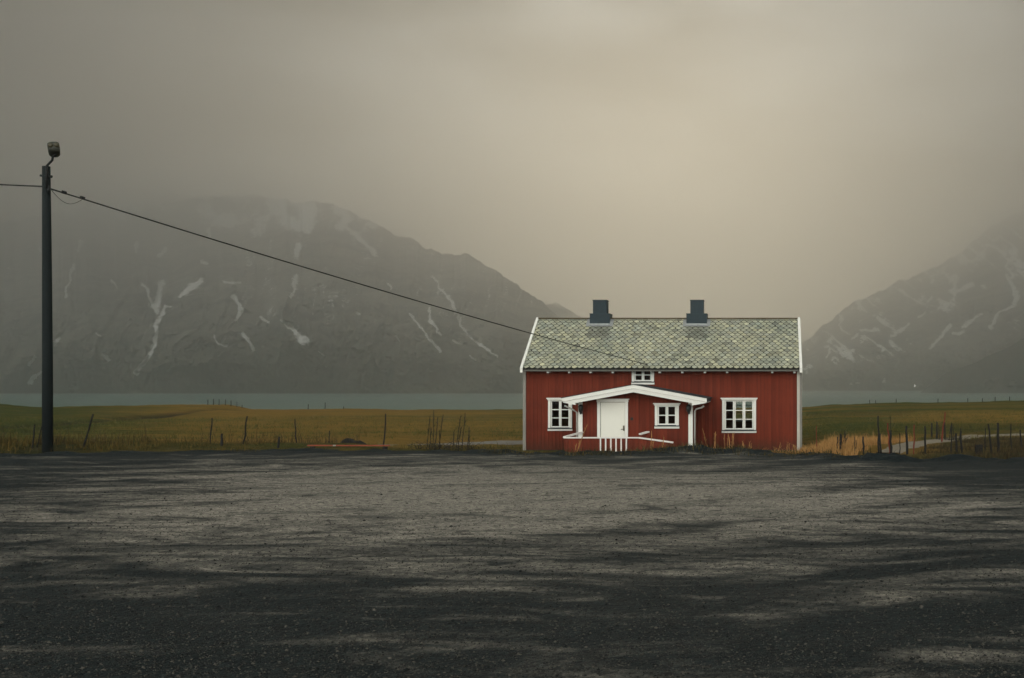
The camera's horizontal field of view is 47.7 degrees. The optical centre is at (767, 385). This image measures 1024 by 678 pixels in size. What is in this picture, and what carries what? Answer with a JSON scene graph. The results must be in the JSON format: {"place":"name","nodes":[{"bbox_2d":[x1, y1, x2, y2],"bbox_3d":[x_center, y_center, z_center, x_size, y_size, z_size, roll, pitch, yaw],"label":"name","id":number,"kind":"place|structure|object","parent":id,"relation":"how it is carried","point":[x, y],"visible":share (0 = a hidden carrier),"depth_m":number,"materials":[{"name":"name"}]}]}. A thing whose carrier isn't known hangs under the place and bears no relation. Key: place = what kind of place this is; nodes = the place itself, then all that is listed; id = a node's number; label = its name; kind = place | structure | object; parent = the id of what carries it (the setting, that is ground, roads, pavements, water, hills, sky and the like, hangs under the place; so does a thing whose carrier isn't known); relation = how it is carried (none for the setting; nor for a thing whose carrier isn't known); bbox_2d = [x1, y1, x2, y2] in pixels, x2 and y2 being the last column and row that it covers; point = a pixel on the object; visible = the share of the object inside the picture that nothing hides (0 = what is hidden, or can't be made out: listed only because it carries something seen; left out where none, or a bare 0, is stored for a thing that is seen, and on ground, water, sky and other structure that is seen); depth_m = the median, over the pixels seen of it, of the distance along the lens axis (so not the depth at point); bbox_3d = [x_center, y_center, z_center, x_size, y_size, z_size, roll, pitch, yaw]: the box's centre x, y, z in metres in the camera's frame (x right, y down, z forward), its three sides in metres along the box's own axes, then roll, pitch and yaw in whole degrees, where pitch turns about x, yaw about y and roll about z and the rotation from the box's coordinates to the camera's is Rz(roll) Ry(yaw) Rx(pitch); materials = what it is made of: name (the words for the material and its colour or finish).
{"place":"outdoors","nodes":[
{"label":"outdoors","id":0,"kind":"place"},
{"bbox_2d":[0,418,362,446],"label":"tall verge grass","id":1,"kind":"structure","parent":0,"point":[93,440],"depth_m":30.18,"materials":[{"name":"brown plant"}]},
{"bbox_2d":[0,194,558,392],"bbox_3d":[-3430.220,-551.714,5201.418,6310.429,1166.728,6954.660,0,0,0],"label":"mountain","id":2,"kind":"structure","parent":0,"point":[140,305],"depth_m":2434.90,"materials":[{"name":"grey stone"}]},
{"bbox_2d":[378,440,522,444],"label":"gravel road","id":3,"kind":"structure","parent":0,"point":[503,442],"depth_m":56.25,"materials":[{"name":"grey gravel"}]},
{"bbox_2d":[0,445,1023,677],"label":"gravel lot","id":4,"kind":"structure","parent":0,"point":[597,467],"depth_m":10.67,"materials":[{"name":"grey gravel"}]},
{"bbox_2d":[0,400,1023,458],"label":"grass field","id":5,"kind":"structure","parent":0,"point":[116,413],"depth_m":86.23,"materials":[{"name":"plant"}]},
{"bbox_2d":[31,424,34,448],"bbox_3d":[-18.945,1.373,28.602,0.108,0.744,0.054,0,0,0],"label":"wooden stick","id":6,"kind":"object","parent":5,"relation":"on","point":[33,436],"visible":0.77,"depth_m":28.59,"materials":[{"name":"brown wood"}]},
{"bbox_2d":[39,142,59,452],"bbox_3d":[-17.959,-2.011,27.818,0.831,8.122,0.348,0,0,42],"label":"utility pole","id":7,"kind":"object","parent":5,"relation":"on","point":[47,358],"visible":0.98,"depth_m":27.91,"materials":[{"name":"brown wood"}]},
{"bbox_2d":[0,184,41,186],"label":"power cable","id":8,"kind":"object","parent":7,"relation":"attached to","point":[20,185],"visible":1,"depth_m":28.03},
{"bbox_2d":[51,189,646,364],"bbox_3d":[-11.739,-2.945,38.739,0.080,4.049,24.976,0,0,30],"label":"power cable","id":9,"kind":"object","parent":7,"relation":"attached to","point":[66,193],"visible":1,"depth_m":33.94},
{"bbox_2d":[82,414,93,446],"bbox_3d":[-17.669,1.247,28.803,0.336,1.022,0.073,0,0,0],"label":"wooden stick","id":10,"kind":"object","parent":5,"relation":"on","point":[86,437],"visible":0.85,"depth_m":28.79,"materials":[{"name":"brown wood"}]},
{"bbox_2d":[209,418,212,443],"bbox_3d":[-14.870,1.278,29.606,0.102,0.827,0.052,0,0,0],"label":"wooden stick","id":11,"kind":"object","parent":5,"relation":"on","point":[211,429],"visible":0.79,"depth_m":29.60,"materials":[{"name":"brown wood"}]},
{"bbox_2d":[242,416,247,443],"bbox_3d":[-13.953,1.252,29.598,0.151,0.872,0.071,0,0,0],"label":"wooden stick","id":12,"kind":"object","parent":5,"relation":"on","point":[245,429],"visible":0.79,"depth_m":29.58,"materials":[{"name":"brown wood"}]},
{"bbox_2d":[0,432,524,453],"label":"verge grass","id":13,"kind":"structure","parent":5,"relation":"on","point":[25,442],"depth_m":29.14,"materials":[{"name":"brown plant"}]},
{"bbox_2d":[294,419,296,442],"bbox_3d":[-12.686,1.281,29.802,0.074,0.758,0.049,0,0,0],"label":"wooden stick","id":14,"kind":"object","parent":5,"relation":"on","point":[295,430],"visible":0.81,"depth_m":29.79,"materials":[{"name":"brown wood"}]},
{"bbox_2d":[307,445,389,449],"bbox_3d":[-10.938,1.670,28.950,2.114,0.255,0.105,0,0,-3],"label":"barrier bar","id":15,"kind":"object","parent":5,"relation":"on","point":[312,446],"visible":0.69,"depth_m":28.93,"materials":[{"name":"orange paint"}]},
{"bbox_2d":[344,438,365,443],"bbox_3d":[-11.542,1.666,31.000,0.799,0.408,1.100,0,0,0],"label":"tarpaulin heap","id":16,"kind":"object","parent":5,"relation":"on","point":[354,441],"visible":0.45,"depth_m":30.74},
{"bbox_2d":[383,414,385,446],"bbox_3d":[-10.371,1.274,29.994,0.085,1.025,0.068,0,0,0],"label":"wooden stick","id":17,"kind":"object","parent":5,"relation":"on","point":[384,431],"visible":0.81,"depth_m":29.98,"materials":[{"name":"brown wood"}]},
{"bbox_2d":[399,410,471,449],"bbox_3d":[-8.793,1.212,29.611,2.072,1.126,1.029,0,0,0],"label":"tall weed","id":18,"kind":"object","parent":5,"relation":"on","point":[430,443],"visible":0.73,"depth_m":29.59,"materials":[{"name":"brown plant"}]},
{"bbox_2d":[428,416,488,450],"bbox_3d":[-8.063,1.246,29.036,1.768,1.066,0.991,0,0,0],"label":"tall weed","id":19,"kind":"object","parent":5,"relation":"on","point":[456,445],"visible":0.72,"depth_m":28.99,"materials":[{"name":"brown plant"}]},
{"bbox_2d":[575,426,586,450],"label":"dry stalks","id":20,"kind":"object","parent":5,"relation":"on","point":[579,443],"visible":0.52,"depth_m":44.58,"materials":[{"name":"plant"}]},
{"bbox_2d":[563,431,672,452],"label":"porch railing","id":21,"kind":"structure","parent":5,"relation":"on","point":[615,443],"depth_m":44.98,"materials":[{"name":"white paint"}]},
{"bbox_2d":[520,300,801,449],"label":"red house","id":22,"kind":"structure","parent":5,"relation":"on","point":[694,376],"depth_m":50.00,"materials":[{"name":"wood"}]},
{"bbox_2d":[546,398,572,430],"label":"window","id":23,"kind":"structure","parent":22,"relation":"in","point":[550,400],"depth_m":49.95,"materials":[{"name":"white paint"}]},
{"bbox_2d":[596,399,628,436],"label":"door","id":24,"kind":"structure","parent":22,"relation":"in","point":[614,412],"depth_m":47.01,"materials":[{"name":"white paint"}]},
{"bbox_2d":[631,371,653,383],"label":"window","id":25,"kind":"structure","parent":22,"relation":"in","point":[633,372],"depth_m":49.97,"materials":[{"name":"white paint"}]},
{"bbox_2d":[653,403,680,427],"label":"window","id":26,"kind":"structure","parent":22,"relation":"in","point":[657,405],"depth_m":46.95,"materials":[{"name":"white paint"}]},
{"bbox_2d":[721,398,757,432],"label":"window","id":27,"kind":"structure","parent":22,"relation":"in","point":[724,430],"depth_m":50.00,"materials":[{"name":"white paint"}]},
{"bbox_2d":[736,405,751,420],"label":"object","id":28,"kind":"structure","parent":22,"relation":"in","point":[736,405],"depth_m":55.90,"materials":[{"name":"white paint"}]},
{"bbox_2d":[702,428,716,447],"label":"dry stalks","id":29,"kind":"object","parent":5,"relation":"on","point":[715,434],"visible":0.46,"depth_m":47.51,"materials":[{"name":"plant"}]},
{"bbox_2d":[723,432,734,447],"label":"dry stalks","id":30,"kind":"object","parent":5,"relation":"on","point":[732,441],"visible":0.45,"depth_m":47.47,"materials":[{"name":"plant"}]},
{"bbox_2d":[477,441,1018,460],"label":"bank weeds","id":31,"kind":"object","parent":5,"relation":"on","point":[636,450],"visible":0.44,"depth_m":26.55,"materials":[{"name":"brown plant"}]},
{"bbox_2d":[775,442,798,453],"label":"dry stalks","id":32,"kind":"object","parent":5,"relation":"on","point":[789,451],"visible":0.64,"depth_m":47.48,"materials":[{"name":"plant"}]},
{"bbox_2d":[812,431,866,451],"bbox_3d":[2.112,1.611,30.422,1.930,0.790,0.897,0,0,0],"label":"bare shrub","id":33,"kind":"object","parent":5,"relation":"on","point":[844,434],"visible":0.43,"depth_m":30.40,"materials":[{"name":"brown plant"}]},
{"bbox_2d":[839,434,841,451],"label":"fence post","id":34,"kind":"object","parent":5,"relation":"on","point":[840,438],"visible":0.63,"depth_m":29.85,"materials":[{"name":"brown wood"}]},
{"bbox_2d":[862,436,864,454],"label":"fence post","id":35,"kind":"object","parent":5,"relation":"on","point":[863,444],"visible":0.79,"depth_m":29.60,"materials":[{"name":"brown wood"}]},
{"bbox_2d":[877,416,879,452],"bbox_3d":[2.895,1.373,29.067,0.077,1.159,0.054,0,0,-39],"label":"fence post","id":36,"kind":"object","parent":5,"relation":"on","point":[878,434],"visible":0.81,"depth_m":29.05,"materials":[{"name":"brown wood"}]},
{"bbox_2d":[879,434,881,452],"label":"fence post","id":37,"kind":"object","parent":5,"relation":"on","point":[880,444],"visible":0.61,"depth_m":29.96,"materials":[{"name":"brown wood"}]},
{"bbox_2d":[887,423,889,453],"bbox_3d":[3.320,1.511,30.503,0.097,0.960,0.059,0,0,0],"label":"red stake","id":38,"kind":"object","parent":5,"relation":"on","point":[888,438],"visible":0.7,"depth_m":30.49,"materials":[{"name":"red wood"}]},
{"bbox_2d":[889,430,892,452],"bbox_3d":[3.246,1.560,29.314,0.091,0.778,0.079,0,0,0],"label":"fence post","id":39,"kind":"object","parent":5,"relation":"on","point":[890,442],"visible":0.73,"depth_m":29.29,"materials":[{"name":"brown wood"}]},
{"bbox_2d":[905,426,907,454],"bbox_3d":[3.638,1.494,29.079,0.083,0.871,0.082,0,0,0],"label":"fence post","id":40,"kind":"object","parent":5,"relation":"on","point":[906,436],"visible":0.81,"depth_m":29.05,"materials":[{"name":"brown wood"}]},
{"bbox_2d":[913,425,914,453],"bbox_3d":[3.883,1.502,29.501,0.055,0.920,0.055,0,0,0],"label":"red stake","id":41,"kind":"object","parent":5,"relation":"on","point":[914,439],"visible":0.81,"depth_m":29.49,"materials":[{"name":"red wood"}]},
{"bbox_2d":[924,426,925,452],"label":"fence post","id":42,"kind":"object","parent":5,"relation":"on","point":[924,439],"visible":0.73,"depth_m":29.56,"materials":[{"name":"brown wood"}]},
{"bbox_2d":[936,422,937,438],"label":"fence post","id":43,"kind":"object","parent":5,"relation":"on","point":[936,430],"visible":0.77,"depth_m":51.97,"materials":[{"name":"brown wood"}]},
{"bbox_2d":[941,412,945,441],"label":"red stake","id":44,"kind":"object","parent":5,"relation":"on","point":[943,427],"visible":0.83,"depth_m":45.97,"materials":[{"name":"red wood"}]},
{"bbox_2d":[922,425,972,440],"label":"bare shrub","id":45,"kind":"object","parent":5,"relation":"on","point":[939,437],"visible":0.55,"depth_m":50.00,"materials":[{"name":"brown plant"}]},
{"bbox_2d":[950,423,952,452],"bbox_3d":[4.933,1.484,29.815,0.072,0.953,0.047,0,0,-24],"label":"fence post","id":46,"kind":"object","parent":5,"relation":"on","point":[951,439],"visible":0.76,"depth_m":29.80,"materials":[{"name":"brown wood"}]},
{"bbox_2d":[955,433,957,452],"bbox_3d":[4.930,1.584,28.998,0.086,0.672,0.077,0,0,0],"label":"fence post","id":47,"kind":"object","parent":5,"relation":"on","point":[956,443],"visible":0.7,"depth_m":28.98,"materials":[{"name":"brown wood"}]},
{"bbox_2d":[960,431,962,452],"bbox_3d":[5.205,1.583,29.849,0.087,0.735,0.080,0,0,0],"label":"fence post","id":48,"kind":"object","parent":5,"relation":"on","point":[961,446],"visible":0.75,"depth_m":29.84,"materials":[{"name":"brown wood"}]},
{"bbox_2d":[918,433,1023,458],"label":"rough grass","id":49,"kind":"structure","parent":5,"relation":"on","point":[979,441],"depth_m":32.57,"materials":[{"name":"brown plant"}]},
{"bbox_2d":[975,444,982,453],"bbox_3d":[5.528,1.682,29.100,0.170,0.260,0.240,0,0,0],"label":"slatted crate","id":50,"kind":"object","parent":5,"relation":"on","point":[979,447],"visible":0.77,"depth_m":28.98,"materials":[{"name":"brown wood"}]},
{"bbox_2d":[984,428,985,452],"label":"fence post","id":51,"kind":"object","parent":5,"relation":"on","point":[984,441],"visible":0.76,"depth_m":29.52,"materials":[{"name":"brown wood"}]},
{"bbox_2d":[987,424,992,452],"bbox_3d":[5.832,1.463,29.108,0.153,0.919,0.072,0,0,0],"label":"fence post","id":52,"kind":"object","parent":5,"relation":"on","point":[990,443],"visible":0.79,"depth_m":29.09,"materials":[{"name":"brown wood"}]},
{"bbox_2d":[997,423,999,452],"bbox_3d":[6.229,1.478,29.997,0.104,0.940,0.099,0,0,0],"label":"fence post","id":53,"kind":"object","parent":5,"relation":"on","point":[998,445],"visible":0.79,"depth_m":29.96,"materials":[{"name":"brown wood"}]},
{"bbox_2d":[1019,430,1021,449],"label":"fence post","id":54,"kind":"object","parent":5,"relation":"on","point":[1020,439],"visible":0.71,"depth_m":32.34,"materials":[{"name":"brown wood"}]},
{"bbox_2d":[0,391,1023,409],"bbox_3d":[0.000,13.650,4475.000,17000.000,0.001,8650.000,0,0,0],"label":"fjord water","id":55,"kind":"structure","parent":0,"point":[418,401],"depth_m":1082.16,"materials":[{"name":"grey liquid"}]},
{"bbox_2d":[0,0,1023,342],"label":"sky","id":56,"kind":"structure","parent":0,"point":[804,159],"materials":[{"name":"grey"}]},
{"bbox_2d":[546,302,580,319],"bbox_3d":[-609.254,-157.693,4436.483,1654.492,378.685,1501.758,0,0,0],"label":"mountain","id":57,"kind":"structure","parent":0,"point":[558,310],"depth_m":4551.68,"materials":[{"name":"grey stone"}]},
{"bbox_2d":[791,430,913,455],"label":"dry grass","id":58,"kind":"structure","parent":0,"point":[825,444],"depth_m":34.12,"materials":[{"name":"plant"}]},
{"bbox_2d":[801,209,1023,390],"bbox_3d":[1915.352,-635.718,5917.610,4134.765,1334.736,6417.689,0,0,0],"label":"mountain","id":59,"kind":"structure","parent":0,"point":[924,330],"depth_m":3489.49,"materials":[{"name":"grey stone"}]},
{"bbox_2d":[802,408,1023,446],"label":"field grass","id":60,"kind":"structure","parent":0,"point":[902,428],"depth_m":76.38,"materials":[{"name":"brown plant"}]},
{"bbox_2d":[876,433,1023,453],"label":"dirt track","id":61,"kind":"structure","parent":0,"point":[918,444],"depth_m":41.82,"materials":[{"name":"soil"}]},
{"bbox_2d":[921,338,1023,392],"bbox_3d":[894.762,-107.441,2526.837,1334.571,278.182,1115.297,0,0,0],"label":"mountain","id":62,"kind":"structure","parent":0,"point":[1001,371],"depth_m":2124.21,"materials":[{"name":"grey stone"}]}
]}

